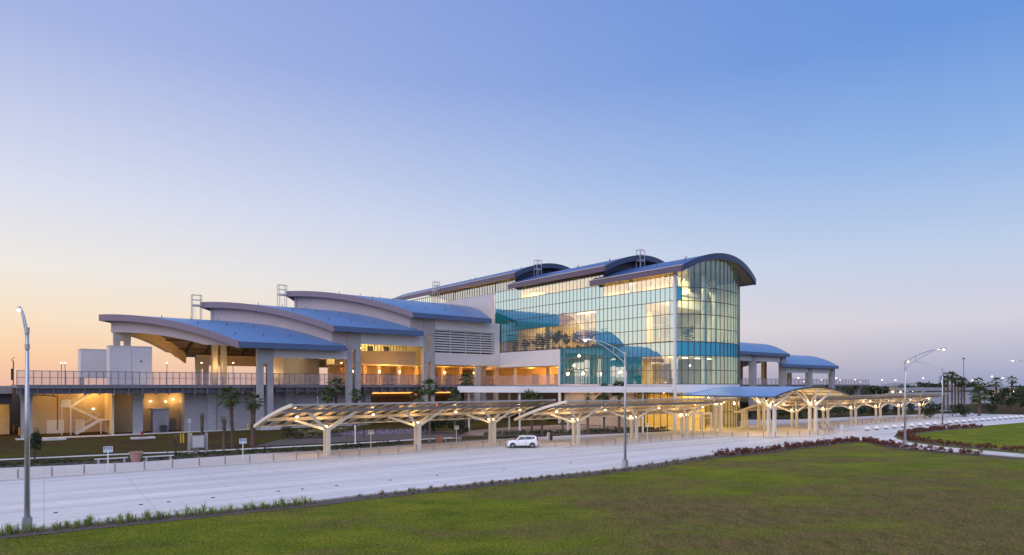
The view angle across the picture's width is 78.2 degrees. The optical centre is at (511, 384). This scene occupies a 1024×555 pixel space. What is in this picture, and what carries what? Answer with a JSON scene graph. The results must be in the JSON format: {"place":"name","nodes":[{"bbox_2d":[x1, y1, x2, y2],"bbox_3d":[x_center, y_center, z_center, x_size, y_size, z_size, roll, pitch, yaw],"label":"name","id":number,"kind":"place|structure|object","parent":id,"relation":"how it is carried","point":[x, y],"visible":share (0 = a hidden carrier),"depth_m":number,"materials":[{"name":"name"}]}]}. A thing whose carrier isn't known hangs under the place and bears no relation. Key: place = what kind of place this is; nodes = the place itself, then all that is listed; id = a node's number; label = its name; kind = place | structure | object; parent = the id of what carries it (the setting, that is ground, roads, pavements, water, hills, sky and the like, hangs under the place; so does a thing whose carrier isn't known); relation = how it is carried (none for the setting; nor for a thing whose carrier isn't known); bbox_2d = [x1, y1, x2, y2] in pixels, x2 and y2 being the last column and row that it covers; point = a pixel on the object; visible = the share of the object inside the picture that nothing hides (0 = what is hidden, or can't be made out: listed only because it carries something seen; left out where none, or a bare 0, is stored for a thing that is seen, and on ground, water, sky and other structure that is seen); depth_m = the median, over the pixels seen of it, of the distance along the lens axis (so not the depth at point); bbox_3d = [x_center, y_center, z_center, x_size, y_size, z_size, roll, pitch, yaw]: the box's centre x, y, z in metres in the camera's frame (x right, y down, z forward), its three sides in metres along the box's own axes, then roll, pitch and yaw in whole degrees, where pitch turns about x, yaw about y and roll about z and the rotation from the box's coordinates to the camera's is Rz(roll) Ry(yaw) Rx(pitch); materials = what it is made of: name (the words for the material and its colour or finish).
{"place":"outdoors","nodes":[
{"label":"outdoors","id":0,"kind":"place"},
{"bbox_2d":[149,408,169,432],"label":"equipment shed","id":1,"kind":"structure","parent":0,"point":[159,417],"depth_m":109.75,"materials":[{"name":"metal"}]},
{"bbox_2d":[0,437,451,459],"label":"footpath","id":2,"kind":"structure","parent":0,"point":[203,450],"depth_m":78.20,"materials":[{"name":"concrete"}]},
{"bbox_2d":[252,430,478,446],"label":"mulch garden","id":3,"kind":"object","parent":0,"point":[351,438],"visible":0.75,"depth_m":98.98,"materials":[{"name":"soil"}]},
{"bbox_2d":[280,426,295,438],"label":"bush","id":4,"kind":"object","parent":3,"relation":"on","point":[289,431],"visible":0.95,"depth_m":95.84,"materials":[{"name":"green plant"}]},
{"bbox_2d":[295,429,306,438],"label":"bush","id":5,"kind":"object","parent":3,"relation":"on","point":[300,433],"visible":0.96,"depth_m":97.27,"materials":[{"name":"green plant"}]},
{"bbox_2d":[348,388,364,432],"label":"palm tree","id":6,"kind":"object","parent":3,"relation":"on","point":[355,398],"visible":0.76,"depth_m":105.78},
{"bbox_2d":[332,428,427,436],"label":"flower bed","id":7,"kind":"object","parent":3,"relation":"on","point":[366,431],"visible":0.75,"depth_m":104.67,"materials":[{"name":"plant"}]},
{"bbox_2d":[408,389,425,421],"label":"palm tree","id":8,"kind":"object","parent":3,"relation":"on","point":[415,392],"visible":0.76,"depth_m":103.78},
{"bbox_2d":[421,420,435,432],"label":"bush","id":9,"kind":"object","parent":3,"relation":"on","point":[427,425],"visible":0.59,"depth_m":107.68,"materials":[{"name":"green plant"}]},
{"bbox_2d":[418,377,439,434],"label":"palm tree","id":10,"kind":"object","parent":3,"relation":"on","point":[428,392],"visible":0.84,"depth_m":103.77,"materials":[{"name":"plant"}]},
{"bbox_2d":[435,415,450,432],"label":"bush","id":11,"kind":"object","parent":3,"relation":"on","point":[442,422],"visible":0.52,"depth_m":107.69,"materials":[{"name":"green plant"}]},
{"bbox_2d":[445,420,459,430],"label":"bush","id":12,"kind":"object","parent":3,"relation":"on","point":[448,423],"visible":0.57,"depth_m":106.77,"materials":[{"name":"green plant"}]},
{"bbox_2d":[446,389,462,433],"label":"palm tree","id":13,"kind":"object","parent":3,"relation":"on","point":[454,392],"visible":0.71,"depth_m":105.76,"materials":[{"name":"plant"}]},
{"bbox_2d":[456,419,468,433],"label":"bush","id":14,"kind":"object","parent":3,"relation":"on","point":[461,423],"visible":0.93,"depth_m":105.90,"materials":[{"name":"green plant"}]},
{"bbox_2d":[0,413,972,479],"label":"plaza","id":15,"kind":"structure","parent":0,"point":[783,427],"depth_m":84.86,"materials":[{"name":"concrete"}]},
{"bbox_2d":[103,446,112,471],"bbox_3d":[-37.937,7.020,59.207,0.740,2.400,0.142,0,0,-37],"label":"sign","id":16,"kind":"object","parent":15,"relation":"on","point":[107,449],"visible":1,"depth_m":59.20,"materials":[{"name":"metal"}]},
{"bbox_2d":[129,451,142,461],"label":"planter","id":17,"kind":"object","parent":15,"relation":"on","point":[135,456],"visible":1,"depth_m":66.65,"materials":[{"name":"ceramic"}]},
{"bbox_2d":[253,396,555,454],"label":"shade canopy","id":18,"kind":"object","parent":15,"relation":"on","point":[343,417],"visible":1,"depth_m":79.56,"materials":[{"name":"metal"}]},
{"bbox_2d":[514,394,735,443],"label":"shade canopy","id":19,"kind":"object","parent":15,"relation":"on","point":[573,413],"visible":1,"depth_m":93.82,"materials":[{"name":"metal"}]},
{"bbox_2d":[669,386,850,435],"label":"entrance canopy","id":20,"kind":"object","parent":15,"relation":"on","point":[763,393],"visible":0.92,"depth_m":107.83,"materials":[{"name":"metal"}]},
{"bbox_2d":[740,391,886,426],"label":"shade canopy","id":21,"kind":"object","parent":15,"relation":"on","point":[855,399],"visible":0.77,"depth_m":127.66,"materials":[{"name":"metal"}]},
{"bbox_2d":[845,390,950,420],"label":"shade canopy","id":22,"kind":"object","parent":15,"relation":"on","point":[889,399],"visible":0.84,"depth_m":148.90,"materials":[{"name":"metal"}]},
{"bbox_2d":[922,401,935,417],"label":"bush","id":23,"kind":"object","parent":15,"relation":"on","point":[930,410],"visible":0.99,"depth_m":153.54,"materials":[{"name":"green plant"}]},
{"bbox_2d":[947,404,965,415],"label":"bush","id":24,"kind":"object","parent":15,"relation":"on","point":[955,409],"visible":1,"depth_m":161.29,"materials":[{"name":"green plant"}]},
{"bbox_2d":[0,442,1023,554],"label":"front lawn","id":25,"kind":"structure","parent":0,"point":[860,456],"depth_m":39.50,"materials":[{"name":"plant"}]},
{"bbox_2d":[0,456,718,538],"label":"mulch bed","id":26,"kind":"object","parent":25,"relation":"on","point":[145,521],"visible":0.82,"depth_m":43.27,"materials":[{"name":"soil"}]},
{"bbox_2d":[4,522,16,534],"bbox_3d":[-27.717,7.916,34.800,1.034,0.788,1.284,0,0,-40],"label":"grass tuft","id":27,"kind":"object","parent":26,"relation":"on","point":[9,529],"visible":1,"depth_m":34.71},
{"bbox_2d":[16,306,32,530],"bbox_3d":[-29.626,1.665,38.191,0.480,13.350,6.390,0,0,-41],"label":"street lamp","id":28,"kind":"object","parent":26,"relation":"on","point":[27,519],"visible":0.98,"depth_m":35.89,"materials":[{"name":"grey"}]},
{"bbox_2d":[3,440,1023,532],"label":"lawn kerb","id":29,"kind":"structure","parent":25,"relation":"on","point":[48,527],"depth_m":48.85,"materials":[{"name":"concrete"}]},
{"bbox_2d":[718,441,1021,458],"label":"shrub bed","id":30,"kind":"object","parent":25,"relation":"on","point":[791,448],"visible":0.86,"depth_m":79.25,"materials":[{"name":"plant"}]},
{"bbox_2d":[0,414,1023,530],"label":"road","id":31,"kind":"structure","parent":0,"point":[83,497],"depth_m":57.08,"materials":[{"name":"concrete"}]},
{"bbox_2d":[0,415,973,481],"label":"kerb","id":32,"kind":"structure","parent":31,"relation":"on","point":[419,452],"depth_m":73.98,"materials":[{"name":"concrete"}]},
{"bbox_2d":[505,435,537,447],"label":"parked car","id":33,"kind":"object","parent":31,"relation":"on","point":[530,441],"visible":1,"depth_m":82.50,"materials":[{"name":"white paint"}]},
{"bbox_2d":[582,338,627,467],"bbox_3d":[9.573,1.665,65.564,0.480,13.350,6.390,0,0,-37],"label":"street lamp","id":34,"kind":"object","parent":31,"relation":"on","point":[625,462],"visible":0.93,"depth_m":63.10,"materials":[{"name":"grey"}]},
{"bbox_2d":[902,348,946,444],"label":"street lamp","id":35,"kind":"object","parent":31,"relation":"on","point":[904,441],"visible":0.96,"depth_m":84.93,"materials":[{"name":"grey"}]},
{"bbox_2d":[958,403,970,415],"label":"bush","id":36,"kind":"object","parent":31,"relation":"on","point":[962,413],"visible":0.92,"depth_m":161.34,"materials":[{"name":"green plant"}]},
{"bbox_2d":[977,402,998,414],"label":"bush","id":37,"kind":"object","parent":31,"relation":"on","point":[990,409],"visible":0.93,"depth_m":171.74,"materials":[{"name":"green plant"}]},
{"bbox_2d":[988,394,1004,413],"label":"grove tree","id":38,"kind":"object","parent":31,"relation":"on","point":[995,399],"visible":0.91,"depth_m":174.69,"materials":[{"name":"green plant"}]},
{"bbox_2d":[0,386,1023,467],"bbox_3d":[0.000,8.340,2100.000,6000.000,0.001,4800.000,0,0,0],"label":"lawn","id":39,"kind":"structure","parent":0,"point":[11,447],"depth_m":97.24,"materials":[{"name":"plant"}]},
{"bbox_2d":[0,386,11,403],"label":"guideway","id":40,"kind":"object","parent":39,"relation":"on","point":[5,394],"visible":1,"depth_m":99.12,"materials":[{"name":"concrete"}]},
{"bbox_2d":[30,428,43,458],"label":"young tree","id":41,"kind":"object","parent":39,"relation":"on","point":[35,437],"visible":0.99,"depth_m":70.33,"materials":[{"name":"green plant"}]},
{"bbox_2d":[60,394,108,434],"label":"service stair","id":42,"kind":"object","parent":39,"relation":"on","point":[65,403],"visible":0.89,"depth_m":105.39,"materials":[{"name":"metal"}]},
{"bbox_2d":[167,431,182,453],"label":"bare sapling","id":43,"kind":"object","parent":39,"relation":"on","point":[174,444],"visible":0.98,"depth_m":75.81,"materials":[{"name":"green plant"}]},
{"bbox_2d":[188,433,207,453],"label":"utility cabinet","id":44,"kind":"object","parent":39,"relation":"on","point":[196,442],"visible":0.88,"depth_m":76.11,"materials":[{"name":"metal"}]},
{"bbox_2d":[200,413,204,434],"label":"palm tree","id":45,"kind":"object","parent":39,"relation":"on","point":[202,422],"visible":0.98,"depth_m":94.84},
{"bbox_2d":[221,416,227,448],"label":"palm tree","id":46,"kind":"object","parent":39,"relation":"on","point":[223,427],"visible":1,"depth_m":82.00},
{"bbox_2d":[216,385,241,447],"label":"palm tree","id":47,"kind":"object","parent":39,"relation":"on","point":[229,401],"visible":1,"depth_m":83.08,"materials":[{"name":"plant"}]},
{"bbox_2d":[0,387,473,439],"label":"service rooms","id":48,"kind":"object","parent":39,"relation":"on","point":[116,410],"visible":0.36,"depth_m":111.92,"materials":[{"name":"white paint"}]},
{"bbox_2d":[47,420,63,433],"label":"door","id":49,"kind":"structure","parent":48,"relation":"in","point":[51,424],"depth_m":107.39,"materials":[{"name":"white paint"}]},
{"bbox_2d":[75,419,84,431],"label":"door","id":50,"kind":"structure","parent":48,"relation":"in","point":[77,421],"depth_m":109.62,"materials":[{"name":"white paint"}]},
{"bbox_2d":[169,418,175,430],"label":"door","id":51,"kind":"structure","parent":48,"relation":"in","point":[172,421],"depth_m":114.32,"materials":[{"name":"metal"}]},
{"bbox_2d":[0,438,487,467],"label":"hedge bed","id":52,"kind":"object","parent":39,"relation":"on","point":[7,466],"visible":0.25,"depth_m":73.87,"materials":[{"name":"plant"}]},
{"bbox_2d":[244,391,265,446],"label":"palm tree","id":53,"kind":"object","parent":39,"relation":"on","point":[253,406],"visible":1,"depth_m":84.93,"materials":[{"name":"plant"}]},
{"bbox_2d":[99,284,499,429],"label":"station hall","id":54,"kind":"structure","parent":39,"relation":"on","point":[309,334],"depth_m":135.58,"materials":[{"name":"blue metal"}]},
{"bbox_2d":[385,375,392,384],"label":"concourse door","id":55,"kind":"structure","parent":54,"relation":"in","point":[387,382],"depth_m":150.93,"materials":[{"name":"metal"}]},
{"bbox_2d":[317,384,337,426],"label":"palm tree","id":56,"kind":"object","parent":39,"relation":"on","point":[327,398],"visible":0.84,"depth_m":105.71,"materials":[{"name":"plant"}]},
{"bbox_2d":[325,377,343,428],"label":"palm tree","id":57,"kind":"object","parent":39,"relation":"on","point":[338,388],"visible":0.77,"depth_m":107.81,"materials":[{"name":"plant"}]},
{"bbox_2d":[11,384,870,437],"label":"platform deck","id":58,"kind":"structure","parent":39,"relation":"on","point":[137,392],"depth_m":110.00,"materials":[{"name":"concrete"}]},
{"bbox_2d":[78,349,106,384],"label":"plant box","id":59,"kind":"object","parent":58,"relation":"on","point":[92,359],"visible":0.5,"depth_m":115.28,"materials":[{"name":"metal"}]},
{"bbox_2d":[106,345,151,384],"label":"lift housing","id":60,"kind":"object","parent":58,"relation":"on","point":[129,360],"visible":1,"depth_m":109.28,"materials":[{"name":"concrete"}]},
{"bbox_2d":[16,370,492,384],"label":"platform railing","id":61,"kind":"object","parent":58,"relation":"on","point":[234,378],"visible":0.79,"depth_m":111.56,"materials":[{"name":"metal"}]},
{"bbox_2d":[740,378,868,383],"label":"platform railing","id":62,"kind":"object","parent":58,"relation":"on","point":[816,381],"visible":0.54,"depth_m":261.17,"materials":[{"name":"metal"}]},
{"bbox_2d":[459,373,474,427],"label":"palm tree","id":63,"kind":"object","parent":39,"relation":"on","point":[465,382],"visible":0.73,"depth_m":117.80,"materials":[{"name":"plant"}]},
{"bbox_2d":[393,249,755,430],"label":"glass terminal","id":64,"kind":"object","parent":39,"relation":"on","point":[630,306],"visible":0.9,"depth_m":128.12,"materials":[{"name":"glass"}]},
{"bbox_2d":[532,374,538,383],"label":"door","id":65,"kind":"structure","parent":64,"relation":"in","point":[535,377],"depth_m":154.28,"materials":[{"name":"metal"}]},
{"bbox_2d":[531,333,541,349],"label":"indoor palm","id":66,"kind":"object","parent":64,"relation":"on","point":[535,341],"visible":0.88,"depth_m":143.18,"materials":[{"name":"green plant"}]},
{"bbox_2d":[538,329,554,348],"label":"indoor palm","id":67,"kind":"object","parent":64,"relation":"on","point":[545,336],"visible":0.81,"depth_m":140.70,"materials":[{"name":"green plant"}]},
{"bbox_2d":[571,331,583,346],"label":"indoor palm","id":68,"kind":"object","parent":64,"relation":"on","point":[575,337],"visible":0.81,"depth_m":133.89,"materials":[{"name":"green plant"}]},
{"bbox_2d":[585,327,594,345],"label":"indoor palm","id":69,"kind":"object","parent":64,"relation":"on","point":[591,336],"visible":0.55,"depth_m":129.95,"materials":[{"name":"grey plant"}]},
{"bbox_2d":[652,325,658,341],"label":"inner window","id":70,"kind":"structure","parent":64,"relation":"in","point":[653,326],"depth_m":130.87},
{"bbox_2d":[652,366,658,377],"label":"inner window","id":71,"kind":"structure","parent":64,"relation":"in","point":[653,367],"depth_m":131.08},
{"bbox_2d":[660,326,667,341],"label":"inner window","id":72,"kind":"structure","parent":64,"relation":"in","point":[662,338],"depth_m":132.55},
{"bbox_2d":[660,366,667,377],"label":"inner window","id":73,"kind":"structure","parent":64,"relation":"in","point":[663,374],"depth_m":133.00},
{"bbox_2d":[680,325,693,340],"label":"indoor palm","id":74,"kind":"object","parent":64,"relation":"on","point":[685,331],"visible":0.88,"depth_m":124.30,"materials":[{"name":"green plant"}]},
{"bbox_2d":[740,342,838,406],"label":"station wing","id":75,"kind":"structure","parent":39,"relation":"on","point":[752,355],"depth_m":240.68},
{"bbox_2d":[828,404,841,415],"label":"bush","id":76,"kind":"object","parent":39,"relation":"on","point":[836,409],"visible":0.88,"depth_m":164.89,"materials":[{"name":"green plant"}]},
{"bbox_2d":[857,406,867,414],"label":"bush","id":77,"kind":"object","parent":39,"relation":"on","point":[863,409],"visible":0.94,"depth_m":169.13,"materials":[{"name":"green plant"}]},
{"bbox_2d":[866,403,882,414],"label":"bush","id":78,"kind":"object","parent":39,"relation":"on","point":[871,410],"visible":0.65,"depth_m":171.72,"materials":[{"name":"green plant"}]},
{"bbox_2d":[868,385,881,394],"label":"distant tree","id":79,"kind":"object","parent":39,"relation":"on","point":[874,388],"visible":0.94,"depth_m":348.77,"materials":[{"name":"green plant"}]},
{"bbox_2d":[878,383,907,393],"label":"distant building","id":80,"kind":"structure","parent":39,"relation":"on","point":[891,386],"depth_m":393.58,"materials":[{"name":"concrete"}]},
{"bbox_2d":[876,399,953,410],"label":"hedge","id":81,"kind":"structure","parent":39,"relation":"on","point":[930,403],"depth_m":222.11,"materials":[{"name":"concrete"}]},
{"bbox_2d":[916,381,936,387],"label":"distant tree","id":82,"kind":"object","parent":39,"relation":"on","point":[920,384],"visible":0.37,"depth_m":329.35,"materials":[{"name":"green plant"}]},
{"bbox_2d":[835,385,1023,394],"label":"treeline","id":83,"kind":"object","parent":39,"relation":"on","point":[863,391],"visible":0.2,"depth_m":463.78,"materials":[{"name":"green plant"}]},
{"bbox_2d":[938,374,950,409],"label":"palm tree","id":84,"kind":"object","parent":39,"relation":"on","point":[944,381],"visible":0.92,"depth_m":199.80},
{"bbox_2d":[943,371,952,409],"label":"palm tree","id":85,"kind":"object","parent":39,"relation":"on","point":[948,381],"visible":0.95,"depth_m":199.81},
{"bbox_2d":[946,371,959,408],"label":"palm tree","id":86,"kind":"object","parent":39,"relation":"on","point":[952,378],"visible":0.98,"depth_m":199.78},
{"bbox_2d":[898,387,1008,404],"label":"overpass","id":87,"kind":"object","parent":39,"relation":"on","point":[932,390],"visible":0.35,"depth_m":272.20,"materials":[{"name":"concrete"}]},
{"bbox_2d":[951,374,960,405],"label":"palm tree","id":88,"kind":"object","parent":39,"relation":"on","point":[957,375],"visible":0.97,"depth_m":199.79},
{"bbox_2d":[953,378,962,404],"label":"palm tree","id":89,"kind":"object","parent":39,"relation":"on","point":[958,384],"visible":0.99,"depth_m":199.80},
{"bbox_2d":[961,377,970,406],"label":"palm tree","id":90,"kind":"object","parent":39,"relation":"on","point":[964,386],"visible":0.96,"depth_m":199.79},
{"bbox_2d":[968,384,991,415],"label":"palm tree","id":91,"kind":"object","parent":39,"relation":"on","point":[978,397],"visible":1,"depth_m":166.69,"materials":[{"name":"plant"}]},
{"bbox_2d":[974,382,994,395],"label":"distant tree","id":92,"kind":"object","parent":39,"relation":"on","point":[990,393],"visible":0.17,"depth_m":327.76,"materials":[{"name":"green plant"}]},
{"bbox_2d":[991,377,1001,405],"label":"palm tree","id":93,"kind":"object","parent":39,"relation":"on","point":[995,385],"visible":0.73,"depth_m":199.86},
{"bbox_2d":[996,391,1010,399],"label":"grove tree","id":94,"kind":"object","parent":39,"relation":"on","point":[1001,395],"visible":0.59,"depth_m":186.02,"materials":[{"name":"green plant"}]},
{"bbox_2d":[1004,396,1019,413],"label":"grove tree","id":95,"kind":"object","parent":39,"relation":"on","point":[1010,401],"visible":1,"depth_m":174.49,"materials":[{"name":"green plant"}]},
{"bbox_2d":[1007,376,1017,410],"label":"palm tree","id":96,"kind":"object","parent":39,"relation":"on","point":[1012,382],"visible":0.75,"depth_m":199.79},
{"bbox_2d":[0,0,1023,385],"label":"sky","id":97,"kind":"structure","parent":0,"point":[863,160],"materials":[{"name":"blue"}]},
{"bbox_2d":[463,424,641,435],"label":"forecourt","id":98,"kind":"structure","parent":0,"point":[527,429],"depth_m":119.00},
{"bbox_2d":[483,429,663,436],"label":"entrance bed","id":99,"kind":"object","parent":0,"point":[535,434],"visible":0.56,"depth_m":105.35,"materials":[{"name":"plant"}]},
{"bbox_2d":[520,389,542,432],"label":"palm tree","id":100,"kind":"object","parent":99,"relation":"on","point":[529,394],"visible":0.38,"depth_m":103.78,"materials":[{"name":"plant"}]},
{"bbox_2d":[537,406,547,435],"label":"palm tree","id":101,"kind":"object","parent":99,"relation":"on","point":[541,424],"visible":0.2,"depth_m":102.83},
{"bbox_2d":[458,386,671,431],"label":"covered walkway","id":102,"kind":"structure","parent":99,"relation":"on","point":[549,389],"depth_m":106.27,"materials":[{"name":"white paint"}]},
{"bbox_2d":[584,393,591,433],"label":"palm tree","id":103,"kind":"object","parent":99,"relation":"on","point":[587,419],"visible":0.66,"depth_m":104.15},
{"bbox_2d":[593,381,613,432],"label":"palm tree","id":104,"kind":"object","parent":99,"relation":"on","point":[604,396],"visible":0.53,"depth_m":107.50,"materials":[{"name":"plant"}]},
{"bbox_2d":[610,379,623,431],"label":"palm tree","id":105,"kind":"object","parent":99,"relation":"on","point":[619,395],"visible":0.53,"depth_m":108.09,"materials":[{"name":"plant"}]},
{"bbox_2d":[636,392,651,430],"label":"palm tree","id":106,"kind":"object","parent":99,"relation":"on","point":[647,395],"visible":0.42,"depth_m":111.78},
{"bbox_2d":[894,422,1023,453],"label":"island lawn","id":107,"kind":"structure","parent":0,"point":[1002,435],"depth_m":101.35,"materials":[{"name":"plant"}]},
{"bbox_2d":[896,427,1023,452],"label":"island bed","id":108,"kind":"object","parent":107,"relation":"on","point":[899,436],"visible":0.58,"depth_m":89.05,"materials":[{"name":"plant"}]},
{"bbox_2d":[906,360,943,426],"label":"street lamp","id":109,"kind":"object","parent":108,"relation":"on","point":[942,425],"visible":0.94,"depth_m":117.27,"materials":[{"name":"grey"}]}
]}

